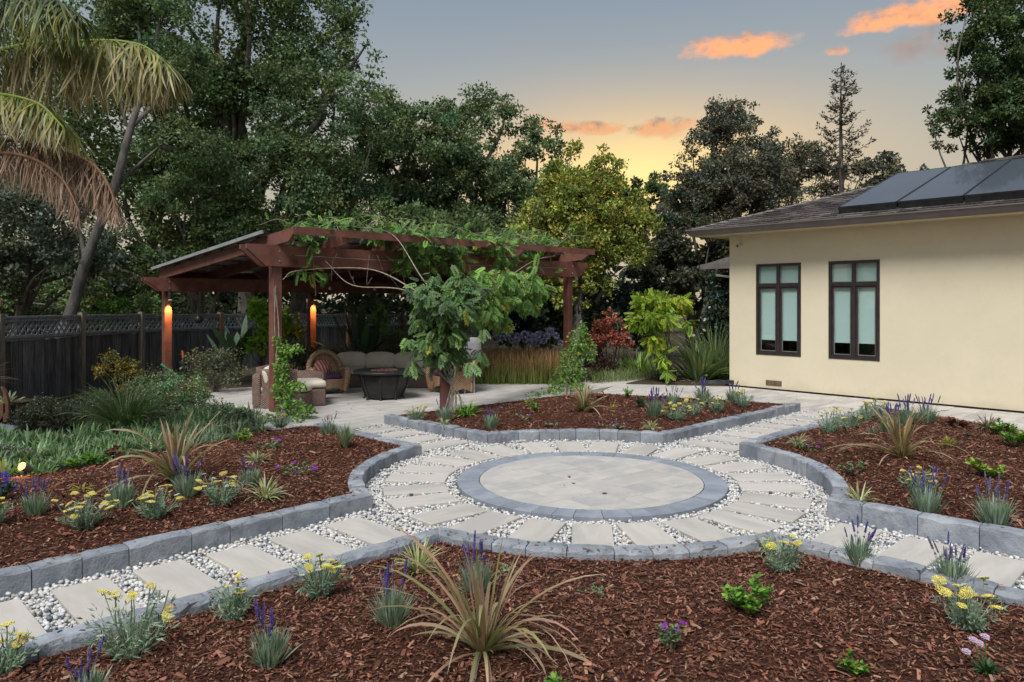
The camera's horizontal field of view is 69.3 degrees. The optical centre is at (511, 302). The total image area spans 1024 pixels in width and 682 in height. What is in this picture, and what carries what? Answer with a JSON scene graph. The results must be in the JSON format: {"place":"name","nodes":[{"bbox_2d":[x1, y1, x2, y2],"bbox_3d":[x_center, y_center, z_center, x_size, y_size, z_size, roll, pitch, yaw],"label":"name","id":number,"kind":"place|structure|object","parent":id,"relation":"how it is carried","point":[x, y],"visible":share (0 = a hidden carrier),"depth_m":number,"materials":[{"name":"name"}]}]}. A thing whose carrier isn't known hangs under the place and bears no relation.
{"place":"outdoors","nodes":[
{"label":"outdoors","id":0,"kind":"place"},
{"bbox_2d":[0,422,406,568],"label":"bark mulch","id":1,"kind":"object","parent":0,"point":[110,471],"visible":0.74,"depth_m":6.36,"materials":[{"name":"brown wood"}]},
{"bbox_2d":[14,476,51,516],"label":"lavender","id":2,"kind":"object","parent":1,"relation":"on","point":[33,505],"visible":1,"depth_m":5.38,"materials":[{"name":"green plant"}]},
{"bbox_2d":[51,491,119,530],"bbox_3d":[-2.958,1.468,5.179,0.434,0.299,0.325,0,0,-41],"label":"yarrow","id":3,"kind":"object","parent":1,"relation":"on","point":[81,521],"visible":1,"depth_m":5.14,"materials":[{"name":"green plant"}]},
{"bbox_2d":[98,462,138,507],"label":"lavender","id":4,"kind":"object","parent":1,"relation":"on","point":[124,495],"visible":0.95,"depth_m":5.59,"materials":[{"name":"green plant"}]},
{"bbox_2d":[129,483,184,518],"bbox_3d":[-2.593,1.473,5.429,0.313,0.279,0.349,0,0,40],"label":"yarrow","id":5,"kind":"object","parent":1,"relation":"on","point":[151,510],"visible":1,"depth_m":5.41,"materials":[{"name":"green plant"}]},
{"bbox_2d":[87,411,230,501],"bbox_3d":[-2.887,1.221,6.226,1.028,0.676,1.164,0,0,28],"label":"flax","id":6,"kind":"object","parent":1,"relation":"on","point":[174,445],"visible":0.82,"depth_m":6.32,"materials":[{"name":"green plant"}]},
{"bbox_2d":[171,453,204,498],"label":"lavender","id":7,"kind":"object","parent":1,"relation":"on","point":[184,487],"visible":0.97,"depth_m":5.87,"materials":[{"name":"green plant"}]},
{"bbox_2d":[194,471,246,505],"bbox_3d":[-2.266,1.466,5.739,0.341,0.277,0.377,0,0,22],"label":"yarrow","id":8,"kind":"object","parent":1,"relation":"on","point":[226,497],"visible":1,"depth_m":5.73,"materials":[{"name":"green plant"}]},
{"bbox_2d":[0,304,730,437],"bbox_3d":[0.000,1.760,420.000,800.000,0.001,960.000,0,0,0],"label":"ground","id":9,"kind":"structure","parent":0,"point":[246,381],"depth_m":19.64,"materials":[{"name":"green plant"}]},
{"bbox_2d":[0,387,42,421],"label":"wooden planter","id":10,"kind":"object","parent":9,"relation":"on","point":[6,407],"visible":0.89,"depth_m":10.50,"materials":[{"name":"wood"}]},
{"bbox_2d":[4,392,103,429],"bbox_3d":[-6.359,1.556,10.380,1.396,0.554,1.015,0,0,0],"label":"white flower shrub","id":11,"kind":"object","parent":9,"relation":"on","point":[23,416],"visible":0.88,"depth_m":10.20,"materials":[{"name":"green plant"}]},
{"bbox_2d":[0,159,141,340],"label":"oak tree","id":12,"kind":"object","parent":9,"relation":"on","point":[28,271],"visible":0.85,"depth_m":18.80,"materials":[{"name":"green plant"}]},
{"bbox_2d":[0,0,178,334],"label":"oak tree","id":13,"kind":"object","parent":9,"relation":"on","point":[106,154],"visible":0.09,"depth_m":26.99,"materials":[{"name":"green plant"}]},
{"bbox_2d":[0,0,194,233],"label":"palm tree","id":14,"kind":"object","parent":9,"relation":"on","point":[153,72],"visible":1,"depth_m":7.09,"materials":[{"name":"green plant"}]},
{"bbox_2d":[0,246,213,333],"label":"oak tree","id":15,"kind":"object","parent":9,"relation":"on","point":[103,290],"visible":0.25,"depth_m":22.84,"materials":[{"name":"green plant"}]},
{"bbox_2d":[87,294,136,332],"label":"bush","id":16,"kind":"object","parent":9,"relation":"on","point":[116,303],"visible":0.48,"depth_m":19.70,"materials":[{"name":"green plant"}]},
{"bbox_2d":[90,347,149,399],"bbox_3d":[-6.590,1.248,12.554,1.200,0.972,0.745,0,0,27],"label":"euphorbia","id":17,"kind":"object","parent":9,"relation":"on","point":[120,369],"visible":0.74,"depth_m":12.39,"materials":[{"name":"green plant"}]},
{"bbox_2d":[24,0,227,337],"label":"leaning tree","id":18,"kind":"object","parent":9,"relation":"on","point":[117,26],"visible":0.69,"depth_m":19.56,"materials":[{"name":"green plant"}]},
{"bbox_2d":[11,35,253,332],"bbox_3d":[-16.255,-5.009,32.861,11.889,13.891,8.376,0,0,0],"label":"oak tree","id":19,"kind":"object","parent":9,"relation":"on","point":[161,166],"visible":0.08,"depth_m":30.95,"materials":[{"name":"green plant"}]},
{"bbox_2d":[10,418,266,476],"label":"border soil","id":20,"kind":"structure","parent":9,"relation":"on","point":[255,431],"depth_m":9.03,"materials":[{"name":"brown soil"}]},
{"bbox_2d":[51,371,191,432],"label":"strappy grass","id":21,"kind":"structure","parent":20,"relation":"on","point":[130,410],"depth_m":9.52,"materials":[{"name":"green plant"}]},
{"bbox_2d":[0,400,270,477],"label":"groundcover","id":22,"kind":"object","parent":20,"relation":"on","point":[55,456],"visible":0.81,"depth_m":8.51,"materials":[{"name":"green plant"}]},
{"bbox_2d":[122,293,161,332],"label":"bush","id":23,"kind":"object","parent":9,"relation":"on","point":[147,301],"visible":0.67,"depth_m":19.78,"materials":[{"name":"green plant"}]},
{"bbox_2d":[122,370,217,411],"bbox_3d":[-5.365,1.417,11.649,1.175,0.645,1.801,0,0,-41],"label":"white flower shrub","id":24,"kind":"object","parent":9,"relation":"on","point":[189,397],"visible":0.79,"depth_m":11.39,"materials":[{"name":"green plant"}]},
{"bbox_2d":[85,146,279,330],"bbox_3d":[-9.720,-1.324,22.002,5.449,6.380,4.354,0,0,0],"label":"oak tree","id":25,"kind":"object","parent":9,"relation":"on","point":[193,236],"visible":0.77,"depth_m":21.29,"materials":[{"name":"green plant"}]},
{"bbox_2d":[0,312,412,398],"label":"wooden fence","id":26,"kind":"object","parent":9,"relation":"on","point":[38,364],"visible":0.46,"depth_m":14.61,"materials":[{"name":"grey wood"}]},
{"bbox_2d":[1,228,419,337],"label":"undergrowth","id":27,"kind":"object","parent":9,"relation":"on","point":[182,303],"visible":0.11,"depth_m":27.49,"materials":[{"name":"green plant"}]},
{"bbox_2d":[0,423,421,597],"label":"stone edging","id":28,"kind":"object","parent":9,"relation":"on","point":[28,578],"visible":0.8,"depth_m":5.12,"materials":[{"name":"grey stone"}]},
{"bbox_2d":[178,345,249,391],"bbox_3d":[-5.667,1.261,13.983,1.402,0.941,1.123,0,0,0],"label":"olive shrub","id":29,"kind":"object","parent":9,"relation":"on","point":[210,375],"visible":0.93,"depth_m":13.87,"materials":[{"name":"green plant"}]},
{"bbox_2d":[80,0,387,327],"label":"oak tree","id":30,"kind":"object","parent":9,"relation":"on","point":[219,97],"visible":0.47,"depth_m":25.17,"materials":[{"name":"green plant"}]},
{"bbox_2d":[207,315,267,377],"bbox_3d":[-6.289,0.966,16.728,1.752,1.475,1.365,0,0,31],"label":"strelitzia","id":31,"kind":"object","parent":9,"relation":"on","point":[227,340],"visible":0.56,"depth_m":16.53,"materials":[{"name":"green plant"}]},
{"bbox_2d":[240,296,268,365],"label":"lemon shrub","id":32,"kind":"object","parent":9,"relation":"on","point":[259,314],"visible":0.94,"depth_m":16.35,"materials":[{"name":"green plant"}]},
{"bbox_2d":[257,286,317,422],"bbox_3d":[-3.249,0.832,10.846,0.896,2.184,1.182,0,0,0],"label":"jasmine","id":33,"kind":"object","parent":9,"relation":"on","point":[285,397],"visible":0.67,"depth_m":11.09,"materials":[{"name":"green plant"}]},
{"bbox_2d":[159,44,419,324],"bbox_3d":[-7.278,-3.244,24.534,8.209,10.322,5.875,0,0,0],"label":"oak tree","id":34,"kind":"object","parent":9,"relation":"on","point":[315,181],"visible":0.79,"depth_m":23.55,"materials":[{"name":"green plant"}]},
{"bbox_2d":[282,305,306,368],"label":"lemon shrub","id":35,"kind":"object","parent":9,"relation":"on","point":[289,329],"visible":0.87,"depth_m":17.06,"materials":[{"name":"green plant"}]},
{"bbox_2d":[266,336,326,369],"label":"olive shrub","id":36,"kind":"object","parent":9,"relation":"on","point":[302,356],"visible":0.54,"depth_m":15.69,"materials":[{"name":"green plant"}]},
{"bbox_2d":[313,302,385,354],"bbox_3d":[-3.391,0.852,16.910,1.660,1.706,1.709,0,0,29],"label":"strelitzia","id":37,"kind":"object","parent":9,"relation":"on","point":[361,332],"visible":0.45,"depth_m":16.62,"materials":[{"name":"green plant"}]},
{"bbox_2d":[5,195,729,335],"bbox_3d":[-2.418,-0.715,39.828,89.990,11.310,11.802,0,0,0],"label":"wood","id":38,"kind":"object","parent":9,"relation":"on","point":[380,295],"visible":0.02,"depth_m":37.77,"materials":[{"name":"green plant"}]},
{"bbox_2d":[364,301,407,351],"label":"fig shrub","id":39,"kind":"object","parent":9,"relation":"on","point":[376,311],"visible":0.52,"depth_m":16.86,"materials":[{"name":"green plant"}]},
{"bbox_2d":[350,95,487,348],"bbox_3d":[-3.528,-3.050,27.838,5.468,9.820,4.290,0,0,20],"label":"oak tree","id":40,"kind":"object","parent":9,"relation":"on","point":[445,142],"visible":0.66,"depth_m":26.93,"materials":[{"name":"green plant"}]},
{"bbox_2d":[318,185,536,310],"bbox_3d":[-2.475,-1.026,24.361,7.786,5.855,4.978,0,0,0],"label":"oak tree","id":41,"kind":"object","parent":9,"relation":"on","point":[434,216],"visible":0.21,"depth_m":23.46,"materials":[{"name":"green plant"}]},
{"bbox_2d":[388,80,546,342],"bbox_3d":[-1.527,-3.589,30.017,6.598,11.112,5.461,0,0,-32],"label":"oak tree","id":42,"kind":"object","parent":9,"relation":"on","point":[484,110],"visible":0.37,"depth_m":29.80,"materials":[{"name":"green plant"}]},
{"bbox_2d":[0,527,1023,663],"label":"stone edging","id":43,"kind":"object","parent":9,"relation":"on","point":[198,603],"visible":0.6,"depth_m":4.75,"materials":[{"name":"grey stone"}]},
{"bbox_2d":[484,293,552,353],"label":"dark shrub tree","id":44,"kind":"object","parent":9,"relation":"on","point":[531,323],"visible":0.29,"depth_m":18.29,"materials":[{"name":"green plant"}]},
{"bbox_2d":[467,114,572,344],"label":"oak tree","id":45,"kind":"object","parent":9,"relation":"on","point":[509,182],"visible":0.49,"depth_m":28.44,"materials":[{"name":"green plant"}]},
{"bbox_2d":[524,320,597,397],"bbox_3d":[0.991,1.142,13.979,1.001,1.527,3.889,0,0,19],"label":"jasmine","id":46,"kind":"object","parent":9,"relation":"on","point":[574,346],"visible":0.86,"depth_m":15.17,"materials":[{"name":"green plant"}]},
{"bbox_2d":[508,253,660,356],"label":"dark shrub tree","id":47,"kind":"object","parent":9,"relation":"on","point":[556,318],"visible":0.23,"depth_m":20.27,"materials":[{"name":"green plant"}]},
{"bbox_2d":[506,137,665,368],"bbox_3d":[1.942,-1.264,19.641,4.253,6.237,2.924,0,0,0],"label":"flowering tree","id":48,"kind":"object","parent":9,"relation":"on","point":[607,227],"visible":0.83,"depth_m":19.24,"materials":[{"name":"green plant"}]},
{"bbox_2d":[384,403,800,444],"bbox_3d":[1.548,1.656,9.945,6.394,0.189,2.243,0,0,-11],"label":"stone edging","id":49,"kind":"object","parent":9,"relation":"on","point":[606,435],"visible":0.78,"depth_m":9.15,"materials":[{"name":"grey stone"}]},
{"bbox_2d":[582,307,635,368],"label":"japanese maple","id":50,"kind":"object","parent":9,"relation":"on","point":[619,340],"visible":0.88,"depth_m":17.01,"materials":[{"name":"red plant"}]},
{"bbox_2d":[618,170,670,234],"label":"tree","id":51,"kind":"object","parent":9,"relation":"on","point":[653,185],"visible":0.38,"depth_m":49.35,"materials":[{"name":"green plant"}]},
{"bbox_2d":[622,187,729,358],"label":"dark shrub tree","id":52,"kind":"object","parent":9,"relation":"on","point":[681,266],"visible":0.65,"depth_m":21.79,"materials":[{"name":"green plant"}]},
{"bbox_2d":[626,373,725,385],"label":"planting soil","id":53,"kind":"structure","parent":9,"relation":"on","point":[653,381],"depth_m":15.39,"materials":[{"name":"brown soil"}]},
{"bbox_2d":[586,355,659,382],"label":"meadow groundcover","id":54,"kind":"object","parent":53,"relation":"on","point":[619,374],"visible":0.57,"depth_m":16.26,"materials":[{"name":"green plant"}]},
{"bbox_2d":[624,287,698,383],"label":"lime tree","id":55,"kind":"object","parent":53,"relation":"on","point":[658,313],"visible":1,"depth_m":15.26,"materials":[{"name":"green plant"}]},
{"bbox_2d":[667,339,729,380],"bbox_3d":[4.055,1.210,15.980,1.933,1.004,2.008,0,0,0],"label":"bird of paradise","id":56,"kind":"object","parent":53,"relation":"on","point":[699,368],"visible":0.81,"depth_m":15.67,"materials":[{"name":"green plant"}]},
{"bbox_2d":[669,320,729,379],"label":"tall grass","id":57,"kind":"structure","parent":53,"relation":"on","point":[719,346],"depth_m":15.90,"materials":[{"name":"green plant"}]},
{"bbox_2d":[690,269,729,357],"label":"dark shrub tree","id":58,"kind":"object","parent":9,"relation":"on","point":[719,295],"visible":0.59,"depth_m":17.69,"materials":[{"name":"green plant"}]},
{"bbox_2d":[656,94,812,337],"bbox_3d":[7.908,-2.879,26.762,5.299,9.437,3.766,0,0,31],"label":"live oak","id":59,"kind":"object","parent":9,"relation":"on","point":[740,191],"visible":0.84,"depth_m":26.15,"materials":[{"name":"green plant"}]},
{"bbox_2d":[806,62,877,199],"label":"bare conifer","id":60,"kind":"object","parent":9,"relation":"on","point":[840,164],"visible":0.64,"depth_m":33.93,"materials":[{"name":"green plant"}]},
{"bbox_2d":[685,155,1023,412],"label":"house","id":61,"kind":"structure","parent":9,"relation":"on","point":[826,298],"depth_m":12.79,"materials":[{"name":"paint"}]},
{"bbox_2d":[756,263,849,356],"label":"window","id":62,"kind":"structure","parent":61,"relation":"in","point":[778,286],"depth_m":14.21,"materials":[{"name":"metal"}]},
{"bbox_2d":[828,259,879,360],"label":"window","id":63,"kind":"structure","parent":61,"relation":"in","point":[853,285],"depth_m":13.16,"materials":[{"name":"metal"}]},
{"bbox_2d":[838,166,950,213],"bbox_3d":[7.105,-2.083,13.657,2.803,1.052,0.986,0,0,-43],"label":"solar panel","id":64,"kind":"object","parent":61,"relation":"on","point":[888,193],"visible":0.86,"depth_m":13.33,"materials":[{"name":"black glass"}]},
{"bbox_2d":[897,159,1010,208],"bbox_3d":[7.777,-2.083,12.936,2.803,1.052,0.986,0,0,-43],"label":"solar panel","id":65,"kind":"object","parent":61,"relation":"on","point":[953,185],"visible":0.85,"depth_m":12.60,"materials":[{"name":"black glass"}]},
{"bbox_2d":[964,158,1023,202],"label":"solar panel","id":66,"kind":"object","parent":61,"relation":"on","point":[1005,181],"visible":1,"depth_m":11.71,"materials":[{"name":"black glass"}]},
{"bbox_2d":[792,140,928,197],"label":"tree","id":67,"kind":"object","parent":9,"relation":"on","point":[884,168],"visible":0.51,"depth_m":41.21,"materials":[{"name":"green plant"}]},
{"bbox_2d":[739,405,1023,557],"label":"stone edging","id":68,"kind":"object","parent":9,"relation":"on","point":[1000,539],"visible":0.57,"depth_m":5.58,"materials":[{"name":"grey stone"}]},
{"bbox_2d":[922,0,1023,166],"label":"tree","id":69,"kind":"object","parent":9,"relation":"on","point":[999,88],"visible":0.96,"depth_m":25.29,"materials":[{"name":"green plant"}]},
{"bbox_2d":[392,535,444,576],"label":"variegated grass","id":70,"kind":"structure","parent":0,"point":[421,558],"depth_m":4.58,"materials":[{"name":"green plant"}]},
{"bbox_2d":[0,531,1023,681],"bbox_3d":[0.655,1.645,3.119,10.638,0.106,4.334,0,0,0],"label":"bark mulch","id":71,"kind":"object","parent":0,"point":[716,608],"visible":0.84,"depth_m":3.71,"materials":[{"name":"brown wood"}]},
{"bbox_2d":[0,621,39,675],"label":"yarrow","id":72,"kind":"object","parent":71,"relation":"on","point":[11,654],"visible":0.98,"depth_m":3.35,"materials":[{"name":"green plant"}]},
{"bbox_2d":[62,636,113,681],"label":"lavender","id":73,"kind":"object","parent":71,"relation":"on","point":[87,676],"visible":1,"depth_m":3.04,"materials":[{"name":"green plant"}]},
{"bbox_2d":[76,582,178,660],"bbox_3d":[-1.780,1.528,3.490,0.402,0.376,0.439,0,0,40],"label":"yarrow","id":74,"kind":"object","parent":71,"relation":"on","point":[135,644],"visible":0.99,"depth_m":3.50,"materials":[{"name":"green plant"}]},
{"bbox_2d":[205,572,262,622],"bbox_3d":[-1.470,1.568,3.909,0.277,0.301,0.326,0,0,0],"label":"yarrow","id":75,"kind":"object","parent":71,"relation":"on","point":[234,606],"visible":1,"depth_m":3.87,"materials":[{"name":"green plant"}]},
{"bbox_2d":[241,598,303,669],"bbox_3d":[-1.085,1.497,3.350,0.264,0.299,0.248,0,0,0],"label":"lavender","id":76,"kind":"object","parent":71,"relation":"on","point":[268,654],"visible":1,"depth_m":3.33,"materials":[{"name":"green plant"}]},
{"bbox_2d":[292,552,352,599],"bbox_3d":[-1.052,1.535,4.169,0.325,0.307,0.373,0,0,0],"label":"yarrow","id":77,"kind":"object","parent":71,"relation":"on","point":[324,587],"visible":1,"depth_m":4.12,"materials":[{"name":"green plant"}]},
{"bbox_2d":[362,557,418,629],"bbox_3d":[-0.608,1.469,3.744,0.253,0.332,0.292,0,0,45],"label":"lavender","id":78,"kind":"object","parent":71,"relation":"on","point":[392,617],"visible":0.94,"depth_m":3.72,"materials":[{"name":"green plant"}]},
{"bbox_2d":[352,522,598,681],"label":"flax","id":79,"kind":"object","parent":71,"relation":"on","point":[480,636],"visible":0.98,"depth_m":3.45,"materials":[{"name":"green plant"}]},
{"bbox_2d":[453,530,499,594],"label":"lavender","id":80,"kind":"object","parent":71,"relation":"on","point":[486,578],"visible":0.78,"depth_m":4.22,"materials":[{"name":"green plant"}]},
{"bbox_2d":[656,621,687,651],"bbox_3d":[0.750,1.562,3.484,0.155,0.163,0.112,0,0,12],"label":"verbena","id":81,"kind":"object","parent":71,"relation":"on","point":[664,637],"visible":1,"depth_m":3.49,"materials":[{"name":"green plant"}]},
{"bbox_2d":[720,573,774,613],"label":"bright shrub","id":82,"kind":"object","parent":71,"relation":"on","point":[741,599],"visible":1,"depth_m":3.89,"materials":[{"name":"green plant"}]},
{"bbox_2d":[758,533,806,574],"bbox_3d":[1.671,1.569,4.566,0.339,0.251,0.274,0,0,-35],"label":"yarrow","id":83,"kind":"object","parent":71,"relation":"on","point":[787,562],"visible":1,"depth_m":4.56,"materials":[{"name":"green plant"}]},
{"bbox_2d":[834,513,877,566],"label":"lavender","id":84,"kind":"object","parent":71,"relation":"on","point":[858,550],"visible":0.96,"depth_m":4.69,"materials":[{"name":"green plant"}]},
{"bbox_2d":[927,531,978,580],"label":"lavender","id":85,"kind":"object","parent":71,"relation":"on","point":[949,569],"visible":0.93,"depth_m":4.41,"materials":[{"name":"green plant"}]},
{"bbox_2d":[930,575,1008,632],"bbox_3d":[2.320,1.550,3.752,0.345,0.296,0.343,0,0,0],"label":"yarrow","id":86,"kind":"object","parent":71,"relation":"on","point":[970,618],"visible":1,"depth_m":3.75,"materials":[{"name":"green plant"}]},
{"bbox_2d":[961,633,1004,674],"bbox_3d":[2.074,1.560,3.281,0.195,0.202,0.147,0,0,0],"label":"scabiosa","id":87,"kind":"object","parent":71,"relation":"on","point":[987,666],"visible":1,"depth_m":3.26,"materials":[{"name":"green plant"}]},
{"bbox_2d":[0,412,1023,647],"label":"garden path","id":88,"kind":"structure","parent":0,"point":[180,578],"depth_m":5.54,"materials":[{"name":"grey stone"}]},
{"bbox_2d":[0,410,1023,632],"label":"pebbles","id":89,"kind":"object","parent":88,"relation":"on","point":[42,603],"visible":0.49,"depth_m":5.68,"materials":[{"name":"grey gravel"}]},
{"bbox_2d":[457,452,727,523],"bbox_3d":[0.740,1.700,7.030,2.513,0.060,2.514,0,0,0],"label":"paved circle","id":90,"kind":"object","parent":88,"relation":"on","point":[635,488],"visible":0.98,"depth_m":6.72,"materials":[{"name":"grey stone"}]},
{"bbox_2d":[0,0,1023,303],"label":"sky","id":91,"kind":"structure","parent":0,"point":[632,77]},
{"bbox_2d":[475,343,568,384],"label":"red grass","id":92,"kind":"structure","parent":0,"point":[542,367],"depth_m":15.32,"materials":[{"name":"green plant"}]},
{"bbox_2d":[399,393,789,432],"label":"bark mulch","id":93,"kind":"object","parent":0,"point":[560,399],"visible":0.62,"depth_m":10.40,"materials":[{"name":"brown wood"}]},
{"bbox_2d":[189,383,1023,429],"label":"patio","id":94,"kind":"structure","parent":0,"point":[362,412],"depth_m":12.76,"materials":[{"name":"grey concrete"}]},
{"bbox_2d":[252,364,325,407],"bbox_3d":[-3.690,1.359,12.305,0.923,0.683,1.151,0,0,2],"label":"wicker loveseat","id":95,"kind":"object","parent":94,"relation":"on","point":[260,386],"visible":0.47,"depth_m":11.75,"materials":[{"name":"brown wicker"}]},
{"bbox_2d":[297,378,325,405],"bbox_3d":[-3.380,1.479,12.238,0.580,0.438,0.580,0,0,-23],"label":"wicker ottoman","id":96,"kind":"object","parent":94,"relation":"on","point":[317,385],"visible":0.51,"depth_m":12.05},
{"bbox_2d":[306,349,350,393],"bbox_3d":[-3.443,1.295,13.822,0.780,0.813,0.729,0,0,-28],"label":"wicker armchair","id":97,"kind":"object","parent":94,"relation":"on","point":[338,376],"visible":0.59,"depth_m":13.89,"materials":[{"name":"brown wicker"}]},
{"bbox_2d":[141,226,594,411],"bbox_3d":[-2.745,0.287,15.457,7.899,2.826,5.725,0,0,-44],"label":"pergola","id":98,"kind":"object","parent":94,"relation":"on","point":[268,257],"visible":0.76,"depth_m":14.44,"materials":[{"name":"wood"}]},
{"bbox_2d":[258,210,589,411],"bbox_3d":[-0.464,0.059,12.947,3.580,3.232,6.694,0,0,41],"label":"wisteria","id":99,"kind":"object","parent":98,"relation":"attached to","point":[456,308],"visible":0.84,"depth_m":11.69,"materials":[{"name":"green plant"}]},
{"bbox_2d":[353,367,411,400],"bbox_3d":[-2.254,1.441,13.055,1.070,0.527,1.070,0,0,0],"label":"fire table","id":100,"kind":"object","parent":94,"relation":"on","point":[380,383],"visible":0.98,"depth_m":12.75,"materials":[{"name":"black metal"}]},
{"bbox_2d":[338,351,439,387],"bbox_3d":[-2.409,1.359,15.014,2.660,0.683,0.830,0,0,4],"label":"wicker sofa","id":101,"kind":"object","parent":94,"relation":"on","point":[353,360],"visible":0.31,"depth_m":15.11,"materials":[{"name":"grey fabric"}]},
{"bbox_2d":[425,359,477,392],"bbox_3d":[-1.097,1.241,13.904,0.826,0.922,0.884,0,0,-38],"label":"wicker armchair","id":102,"kind":"object","parent":94,"relation":"on","point":[461,382],"visible":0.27,"depth_m":13.75,"materials":[{"name":"brown wicker"}]},
{"bbox_2d":[740,408,1023,528],"bbox_3d":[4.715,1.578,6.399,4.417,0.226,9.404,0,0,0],"label":"bark mulch","id":103,"kind":"object","parent":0,"point":[927,455],"visible":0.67,"depth_m":7.19,"materials":[{"name":"brown wood"}]},
{"bbox_2d":[823,401,965,464],"bbox_3d":[3.706,1.290,7.238,1.292,0.615,0.878,0,0,19],"label":"flax","id":104,"kind":"object","parent":103,"relation":"on","point":[903,448],"visible":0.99,"depth_m":7.19,"materials":[{"name":"green plant"}]},
{"bbox_2d":[904,465,950,513],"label":"lavender","id":105,"kind":"object","parent":103,"relation":"on","point":[926,501],"visible":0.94,"depth_m":5.53,"materials":[{"name":"green plant"}]},
{"bbox_2d":[965,471,1020,525],"bbox_3d":[3.386,1.386,5.240,0.375,0.401,0.348,0,0,30],"label":"lavender","id":106,"kind":"object","parent":103,"relation":"on","point":[998,514],"visible":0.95,"depth_m":5.19,"materials":[{"name":"green plant"}]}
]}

